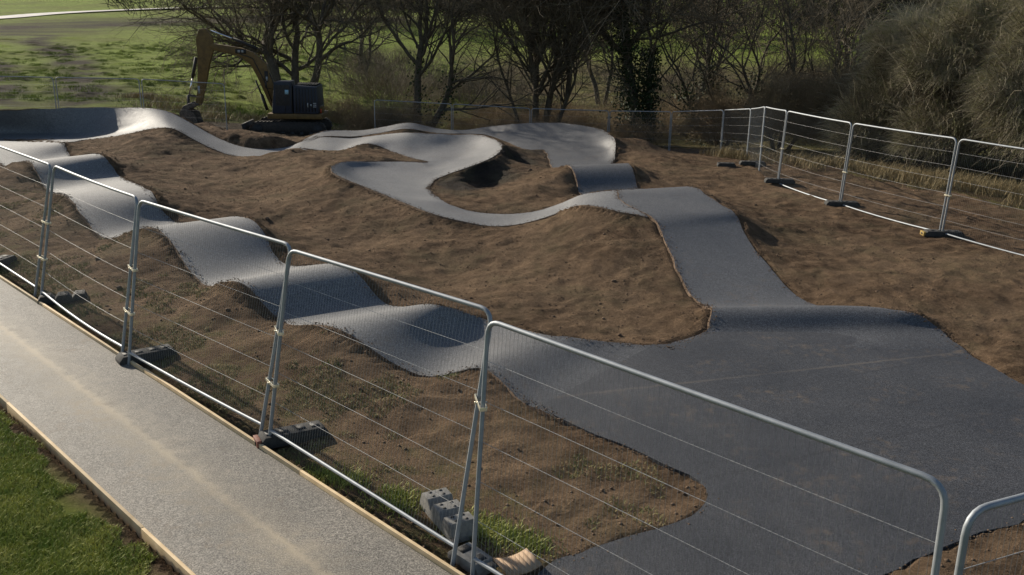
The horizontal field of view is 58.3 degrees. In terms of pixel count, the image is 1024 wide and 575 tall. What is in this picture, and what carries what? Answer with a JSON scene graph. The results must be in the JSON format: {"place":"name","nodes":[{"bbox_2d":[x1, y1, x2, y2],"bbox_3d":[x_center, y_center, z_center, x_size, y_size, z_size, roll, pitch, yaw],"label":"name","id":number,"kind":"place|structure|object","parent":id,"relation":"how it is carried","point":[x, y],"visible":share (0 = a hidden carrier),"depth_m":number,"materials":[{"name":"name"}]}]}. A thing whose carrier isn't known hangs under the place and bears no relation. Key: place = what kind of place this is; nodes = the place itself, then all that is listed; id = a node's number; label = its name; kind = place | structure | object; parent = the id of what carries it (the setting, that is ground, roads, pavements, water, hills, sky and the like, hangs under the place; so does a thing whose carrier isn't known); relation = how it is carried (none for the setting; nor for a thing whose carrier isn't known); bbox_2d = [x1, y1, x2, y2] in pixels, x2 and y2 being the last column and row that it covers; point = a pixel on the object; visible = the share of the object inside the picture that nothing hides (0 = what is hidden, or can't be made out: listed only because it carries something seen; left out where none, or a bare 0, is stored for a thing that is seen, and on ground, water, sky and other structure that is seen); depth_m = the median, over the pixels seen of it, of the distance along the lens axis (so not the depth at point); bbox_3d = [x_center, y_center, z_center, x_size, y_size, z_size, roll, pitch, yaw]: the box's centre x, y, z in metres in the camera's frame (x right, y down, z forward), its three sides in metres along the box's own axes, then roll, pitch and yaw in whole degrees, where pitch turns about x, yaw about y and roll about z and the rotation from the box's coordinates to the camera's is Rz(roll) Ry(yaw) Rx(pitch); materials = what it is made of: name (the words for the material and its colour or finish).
{"place":"outdoors","nodes":[
{"label":"outdoors","id":0,"kind":"place"},
{"bbox_2d":[0,409,156,574],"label":"lawn grass","id":1,"kind":"structure","parent":0,"point":[55,520],"depth_m":7.89,"materials":[{"name":"green plant"}]},
{"bbox_2d":[0,279,450,574],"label":"path","id":2,"kind":"structure","parent":0,"point":[194,489],"depth_m":8.99,"materials":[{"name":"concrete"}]},
{"bbox_2d":[0,0,1023,574],"bbox_3d":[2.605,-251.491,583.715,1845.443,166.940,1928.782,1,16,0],"label":"ground","id":3,"kind":"structure","parent":0,"point":[976,298],"depth_m":16.68,"materials":[{"name":"brown soil"}]},
{"bbox_2d":[0,255,16,267],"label":"ballast block","id":4,"kind":"object","parent":3,"relation":"on","point":[9,260],"depth_m":16.18,"materials":[{"name":"concrete"}]},
{"bbox_2d":[0,146,50,296],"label":"fence","id":5,"kind":"object","parent":3,"relation":"on","point":[42,225],"visible":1,"depth_m":14.49,"materials":[{"name":"metal"}]},
{"bbox_2d":[37,255,47,260],"bbox_3d":[-7.211,-0.456,14.086,0.100,0.032,0.321,-14,22,-41],"label":"post coupler","id":6,"kind":"object","parent":5,"relation":"attached to","point":[42,257],"visible":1,"depth_m":14.05,"materials":[{"name":"metal"}]},
{"bbox_2d":[0,76,56,108],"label":"fence","id":7,"kind":"object","parent":3,"relation":"on","point":[32,88],"visible":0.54,"depth_m":36.20,"materials":[{"name":"metal"}]},
{"bbox_2d":[37,290,87,304],"bbox_3d":[-6.955,0.152,14.206,0.717,0.134,0.230,-6,18,-23],"label":"ballast block","id":8,"kind":"object","parent":3,"relation":"on","point":[43,298],"depth_m":14.13,"materials":[{"name":"concrete"}]},
{"bbox_2d":[40,166,137,351],"bbox_3d":[-5.972,-0.465,12.811,0.419,2.100,3.363,-14,22,-41],"label":"fence","id":9,"kind":"object","parent":8,"relation":"on","point":[135,198],"visible":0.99,"depth_m":12.61,"materials":[{"name":"metal"}]},
{"bbox_2d":[123,307,134,315],"bbox_3d":[-4.861,0.303,11.653,0.100,0.032,0.319,-11,20,-36],"label":"post coupler","id":10,"kind":"object","parent":9,"relation":"attached to","point":[125,310],"visible":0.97,"depth_m":11.63,"materials":[{"name":"metal"}]},
{"bbox_2d":[128,264,137,271],"bbox_3d":[-4.776,-0.246,11.555,0.100,0.032,0.293,-10,20,-33],"label":"post coupler","id":11,"kind":"object","parent":9,"relation":"attached to","point":[132,270],"visible":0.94,"depth_m":11.46,"materials":[{"name":"metal"}]},
{"bbox_2d":[0,394,195,574],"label":"timber edging","id":12,"kind":"object","parent":3,"relation":"on","point":[137,527],"visible":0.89,"depth_m":8.51,"materials":[{"name":"beige wood"}]},
{"bbox_2d":[55,77,141,107],"bbox_3d":[-16.486,-7.224,36.744,3.200,2.322,0.039,-1,16,-7],"label":"fence","id":13,"kind":"object","parent":3,"relation":"on","point":[99,85],"visible":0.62,"depth_m":36.55,"materials":[{"name":"metal"}]},
{"bbox_2d":[115,344,176,365],"bbox_3d":[-4.738,0.875,11.892,0.720,0.133,0.230,-11,20,-35],"label":"ballast block","id":14,"kind":"object","parent":3,"relation":"on","point":[121,358],"depth_m":11.83,"materials":[{"name":"concrete"}]},
{"bbox_2d":[141,79,227,129],"bbox_3d":[-13.203,-7.162,37.056,3.274,2.429,0.039,0,16,-3],"label":"fence","id":15,"kind":"object","parent":3,"relation":"on","point":[186,94],"visible":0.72,"depth_m":36.87,"materials":[{"name":"metal"}]},
{"bbox_2d":[127,200,291,432],"bbox_3d":[-3.567,0.273,10.459,3.240,2.100,0.418,15,21,40],"label":"fence","id":16,"kind":"object","parent":3,"relation":"on","point":[275,340],"visible":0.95,"depth_m":10.38,"materials":[{"name":"metal"}]},
{"bbox_2d":[266,377,278,387],"bbox_3d":[-2.482,0.981,9.502,0.100,0.032,0.253,-9,19,-32],"label":"post coupler","id":17,"kind":"object","parent":16,"relation":"attached to","point":[272,385],"visible":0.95,"depth_m":9.46,"materials":[{"name":"metal"}]},
{"bbox_2d":[274,326,283,335],"bbox_3d":[-2.379,0.439,9.379,0.100,0.032,0.248,-5,18,-21],"label":"post coupler","id":18,"kind":"object","parent":16,"relation":"attached to","point":[280,334],"visible":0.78,"depth_m":9.29,"materials":[{"name":"metal"}]},
{"bbox_2d":[0,5,431,18],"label":"lane","id":19,"kind":"structure","parent":3,"relation":"on","point":[24,15],"depth_m":158.03,"materials":[{"name":"grey asphalt"}]},
{"bbox_2d":[0,275,464,574],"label":"timber edging","id":20,"kind":"object","parent":3,"relation":"on","point":[425,553],"visible":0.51,"depth_m":9.23,"materials":[{"name":"beige wood"}]},
{"bbox_2d":[0,43,488,129],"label":"field tussocks","id":21,"kind":"object","parent":3,"relation":"on","point":[259,113],"visible":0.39,"depth_m":62.60,"materials":[{"name":"green plant"}]},
{"bbox_2d":[111,90,382,129],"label":"rough field grass","id":22,"kind":"structure","parent":3,"relation":"on","point":[147,95],"depth_m":45.26,"materials":[{"name":"green plant"}]},
{"bbox_2d":[179,29,331,135],"bbox_3d":[-11.317,-8.936,40.094,6.455,4.494,2.245,0,16,-3],"label":"excavator","id":23,"kind":"object","parent":3,"relation":"on","point":[298,108],"visible":0.82,"depth_m":39.70,"materials":[{"name":"metal"}]},
{"bbox_2d":[109,0,458,102],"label":"bare tree","id":24,"kind":"object","parent":3,"relation":"on","point":[279,10],"visible":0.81,"depth_m":48.29,"materials":[{"name":"brown plant"}]},
{"bbox_2d":[253,420,328,448],"bbox_3d":[-2.342,1.560,9.715,0.761,0.133,0.210,-8,19,-28],"label":"ballast block","id":25,"kind":"object","parent":3,"relation":"on","point":[263,437],"depth_m":9.66,"materials":[{"name":"concrete"}]},
{"bbox_2d":[0,107,649,425],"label":"rolling track","id":26,"kind":"structure","parent":3,"relation":"on","point":[68,124],"depth_m":14.50,"materials":[{"name":"grey asphalt"}]},
{"bbox_2d":[0,107,1023,574],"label":"soil crumbs","id":27,"kind":"object","parent":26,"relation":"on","point":[708,307],"visible":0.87,"depth_m":16.93,"materials":[{"name":"brown soil"}]},
{"bbox_2d":[0,188,665,574],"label":"sparse grass","id":28,"kind":"structure","parent":3,"relation":"on","point":[174,340],"depth_m":11.15,"materials":[{"name":"green plant"}]},
{"bbox_2d":[314,0,414,73],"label":"bare tree","id":29,"kind":"object","parent":3,"relation":"on","point":[361,32],"visible":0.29,"depth_m":77.38,"materials":[{"name":"brown plant"}]},
{"bbox_2d":[268,250,492,565],"bbox_3d":[-1.324,0.915,8.421,0.509,2.100,3.010,-14,22,-42],"label":"fence","id":30,"kind":"object","parent":3,"relation":"on","point":[454,545],"visible":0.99,"depth_m":8.18,"materials":[{"name":"metal"}]},
{"bbox_2d":[474,394,486,411],"bbox_3d":[-0.248,0.913,7.293,0.100,0.032,0.290,-2,17,-10],"label":"post coupler","id":31,"kind":"object","parent":30,"relation":"attached to","point":[478,405],"visible":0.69,"depth_m":7.21,"materials":[{"name":"metal"}]},
{"bbox_2d":[374,100,451,129],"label":"fence","id":32,"kind":"object","parent":3,"relation":"on","point":[413,108],"visible":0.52,"depth_m":39.85,"materials":[{"name":"metal"}]},
{"bbox_2d":[297,455,567,560],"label":"grass tufts","id":33,"kind":"object","parent":3,"relation":"on","point":[502,526],"visible":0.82,"depth_m":8.24,"materials":[{"name":"green plant"}]},
{"bbox_2d":[420,487,473,542],"bbox_3d":[-0.574,2.009,8.169,0.240,0.174,0.718,-8,18,-28],"label":"ballast block","id":34,"kind":"object","parent":3,"relation":"on","point":[466,530],"depth_m":8.07,"materials":[{"name":"concrete"}]},
{"bbox_2d":[337,0,577,126],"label":"bare tree","id":35,"kind":"object","parent":3,"relation":"on","point":[421,47],"visible":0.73,"depth_m":45.67,"materials":[{"name":"brown plant"}]},
{"bbox_2d":[448,537,498,574],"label":"ballast block","id":36,"kind":"object","parent":3,"relation":"on","point":[463,557],"depth_m":7.52,"materials":[{"name":"concrete"}]},
{"bbox_2d":[301,133,648,226],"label":"snaking track","id":37,"kind":"structure","parent":3,"relation":"on","point":[408,182],"depth_m":25.89,"materials":[{"name":"grey asphalt"}]},
{"bbox_2d":[453,104,529,129],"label":"fence","id":38,"kind":"object","parent":3,"relation":"on","point":[487,112],"visible":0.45,"depth_m":39.90,"materials":[{"name":"metal"}]},
{"bbox_2d":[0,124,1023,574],"bbox_3d":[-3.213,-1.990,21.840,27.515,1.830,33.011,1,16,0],"label":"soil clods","id":39,"kind":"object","parent":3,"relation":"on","point":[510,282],"visible":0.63,"depth_m":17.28,"materials":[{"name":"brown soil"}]},
{"bbox_2d":[103,0,931,42],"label":"wood","id":40,"kind":"object","parent":3,"relation":"on","point":[122,2],"visible":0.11,"depth_m":147.57,"materials":[{"name":"plant"}]},
{"bbox_2d":[493,548,541,574],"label":"plywood offcut","id":41,"kind":"object","parent":3,"relation":"on","point":[517,564],"visible":0.93,"depth_m":7.49,"materials":[{"name":"beige wood"}]},
{"bbox_2d":[435,0,683,123],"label":"bare tree","id":42,"kind":"object","parent":3,"relation":"on","point":[556,63],"visible":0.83,"depth_m":43.42,"materials":[{"name":"brown plant"}]},
{"bbox_2d":[531,108,608,131],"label":"fence","id":43,"kind":"object","parent":3,"relation":"on","point":[574,116],"visible":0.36,"depth_m":39.16,"materials":[{"name":"metal"}]},
{"bbox_2d":[306,43,842,117],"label":"dark thicket","id":44,"kind":"object","parent":3,"relation":"on","point":[386,79],"visible":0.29,"depth_m":66.59,"materials":[{"name":"plant"}]},
{"bbox_2d":[541,4,645,103],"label":"bare tree","id":45,"kind":"object","parent":3,"relation":"on","point":[595,87],"visible":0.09,"depth_m":68.36,"materials":[{"name":"brown plant"}]},
{"bbox_2d":[324,31,866,152],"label":"bramble thicket","id":46,"kind":"object","parent":3,"relation":"on","point":[807,97],"visible":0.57,"depth_m":43.01,"materials":[{"name":"brown plant"}]},
{"bbox_2d":[465,0,796,142],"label":"bare tree","id":47,"kind":"object","parent":3,"relation":"on","point":[629,74],"visible":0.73,"depth_m":43.51,"materials":[{"name":"brown plant"}]},
{"bbox_2d":[609,111,670,150],"bbox_3d":[5.226,-6.241,37.947,3.006,2.278,0.039,15,21,39],"label":"fence","id":48,"kind":"object","parent":3,"relation":"on","point":[643,122],"visible":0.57,"depth_m":37.44,"materials":[{"name":"metal"}]},
{"bbox_2d":[669,110,723,153],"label":"fence","id":49,"kind":"object","parent":3,"relation":"on","point":[696,126],"visible":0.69,"depth_m":35.64,"materials":[{"name":"metal"}]},
{"bbox_2d":[470,321,948,574],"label":"fence","id":50,"kind":"object","parent":3,"relation":"on","point":[943,513],"visible":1,"depth_m":5.97,"materials":[{"name":"metal"}]},
{"bbox_2d":[645,0,779,104],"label":"bare tree","id":51,"kind":"object","parent":3,"relation":"on","point":[725,46],"visible":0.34,"depth_m":61.59,"materials":[{"name":"brown plant"}]},
{"bbox_2d":[586,0,861,145],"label":"bare tree","id":52,"kind":"object","parent":3,"relation":"on","point":[699,59],"visible":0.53,"depth_m":44.14,"materials":[{"name":"brown plant"}]},
{"bbox_2d":[717,162,735,166],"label":"ballast block","id":53,"kind":"object","parent":3,"relation":"on","point":[726,164],"depth_m":28.03,"materials":[{"name":"rubber"}]},
{"bbox_2d":[721,108,750,152],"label":"fence","id":54,"kind":"object","parent":3,"relation":"on","point":[735,126],"visible":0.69,"depth_m":32.43,"materials":[{"name":"metal"}]},
{"bbox_2d":[739,160,765,165],"bbox_3d":[7.447,-3.850,28.392,0.800,0.123,0.240,2,16,3],"label":"ballast block","id":55,"kind":"object","parent":3,"relation":"on","point":[746,162],"depth_m":28.29,"materials":[{"name":"rubber"}]},
{"bbox_2d":[746,106,764,169],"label":"fence","id":56,"kind":"object","parent":3,"relation":"on","point":[763,107],"visible":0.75,"depth_m":28.83,"materials":[{"name":"metal"}]},
{"bbox_2d":[605,0,918,148],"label":"bare tree","id":57,"kind":"object","parent":3,"relation":"on","point":[784,30],"visible":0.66,"depth_m":42.88,"materials":[{"name":"brown plant"}]},
{"bbox_2d":[759,106,786,177],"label":"fence","id":58,"kind":"object","parent":3,"relation":"on","point":[762,142],"visible":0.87,"depth_m":25.88,"materials":[{"name":"metal"}]},
{"bbox_2d":[764,178,794,183],"bbox_3d":[7.332,-2.925,25.134,0.800,0.123,0.240,2,16,3],"label":"ballast block","id":59,"kind":"object","parent":3,"relation":"on","point":[778,181],"depth_m":25.02,"materials":[{"name":"rubber"}]},
{"bbox_2d":[537,332,1023,574],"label":"start platform","id":60,"kind":"structure","parent":3,"relation":"on","point":[952,421],"depth_m":9.79,"materials":[{"name":"asphalt"}]},
{"bbox_2d":[778,111,851,200],"bbox_3d":[7.612,-3.290,23.276,0.204,2.159,3.434,-2,17,-12],"label":"fence","id":61,"kind":"object","parent":3,"relation":"on","point":[785,133],"visible":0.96,"depth_m":23.08,"materials":[{"name":"metal"}]},
{"bbox_2d":[778,0,902,77],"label":"bare tree","id":62,"kind":"object","parent":3,"relation":"on","point":[854,25],"visible":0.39,"depth_m":53.47,"materials":[{"name":"brown plant"}]},
{"bbox_2d":[824,200,859,206],"bbox_3d":[8.004,-2.034,22.251,0.800,0.123,0.240,2,16,3],"label":"ballast block","id":63,"kind":"object","parent":3,"relation":"on","point":[837,203],"depth_m":22.14,"materials":[{"name":"rubber"}]},
{"bbox_2d":[699,144,1023,208],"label":"dead grass tufts","id":64,"kind":"object","parent":3,"relation":"on","point":[883,172],"visible":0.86,"depth_m":26.09,"materials":[{"name":"beige plant"}]},
{"bbox_2d":[807,0,961,161],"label":"willow shrub","id":65,"kind":"object","parent":3,"relation":"on","point":[875,87],"visible":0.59,"depth_m":30.78,"materials":[{"name":"green plant"}]},
{"bbox_2d":[804,0,981,154],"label":"willow shrub","id":66,"kind":"object","parent":3,"relation":"on","point":[927,7],"visible":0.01,"depth_m":36.67,"materials":[{"name":"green plant"}]},
{"bbox_2d":[841,123,956,229],"bbox_3d":[8.432,-2.454,20.390,0.244,2.168,3.472,-4,17,-18],"label":"fence","id":67,"kind":"object","parent":3,"relation":"on","point":[901,131],"visible":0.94,"depth_m":20.13,"materials":[{"name":"metal"}]},
{"bbox_2d":[920,229,964,237],"bbox_3d":[9.027,-1.137,19.261,0.842,0.123,0.240,2,16,3],"label":"ballast block","id":68,"kind":"object","parent":3,"relation":"on","point":[933,233],"depth_m":19.16,"materials":[{"name":"rubber"}]},
{"bbox_2d":[866,0,1020,174],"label":"willow shrub","id":69,"kind":"object","parent":3,"relation":"on","point":[931,61],"visible":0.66,"depth_m":27.43,"materials":[{"name":"green plant"}]},
{"bbox_2d":[942,139,1023,255],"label":"fence","id":70,"kind":"object","parent":3,"relation":"on","point":[954,171],"visible":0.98,"depth_m":18.23,"materials":[{"name":"metal"}]},
{"bbox_2d":[944,0,1023,177],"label":"willow shrub","id":71,"kind":"object","parent":3,"relation":"on","point":[1000,98],"visible":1,"depth_m":24.89,"materials":[{"name":"green plant"}]},
{"bbox_2d":[954,493,1023,574],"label":"fence","id":72,"kind":"object","parent":3,"relation":"on","point":[975,514],"visible":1,"depth_m":4.48,"materials":[{"name":"metal"}]},
{"bbox_2d":[303,123,969,354],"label":"berm track","id":73,"kind":"structure","parent":0,"point":[724,269],"depth_m":16.72,"materials":[{"name":"grey asphalt"}]}
]}

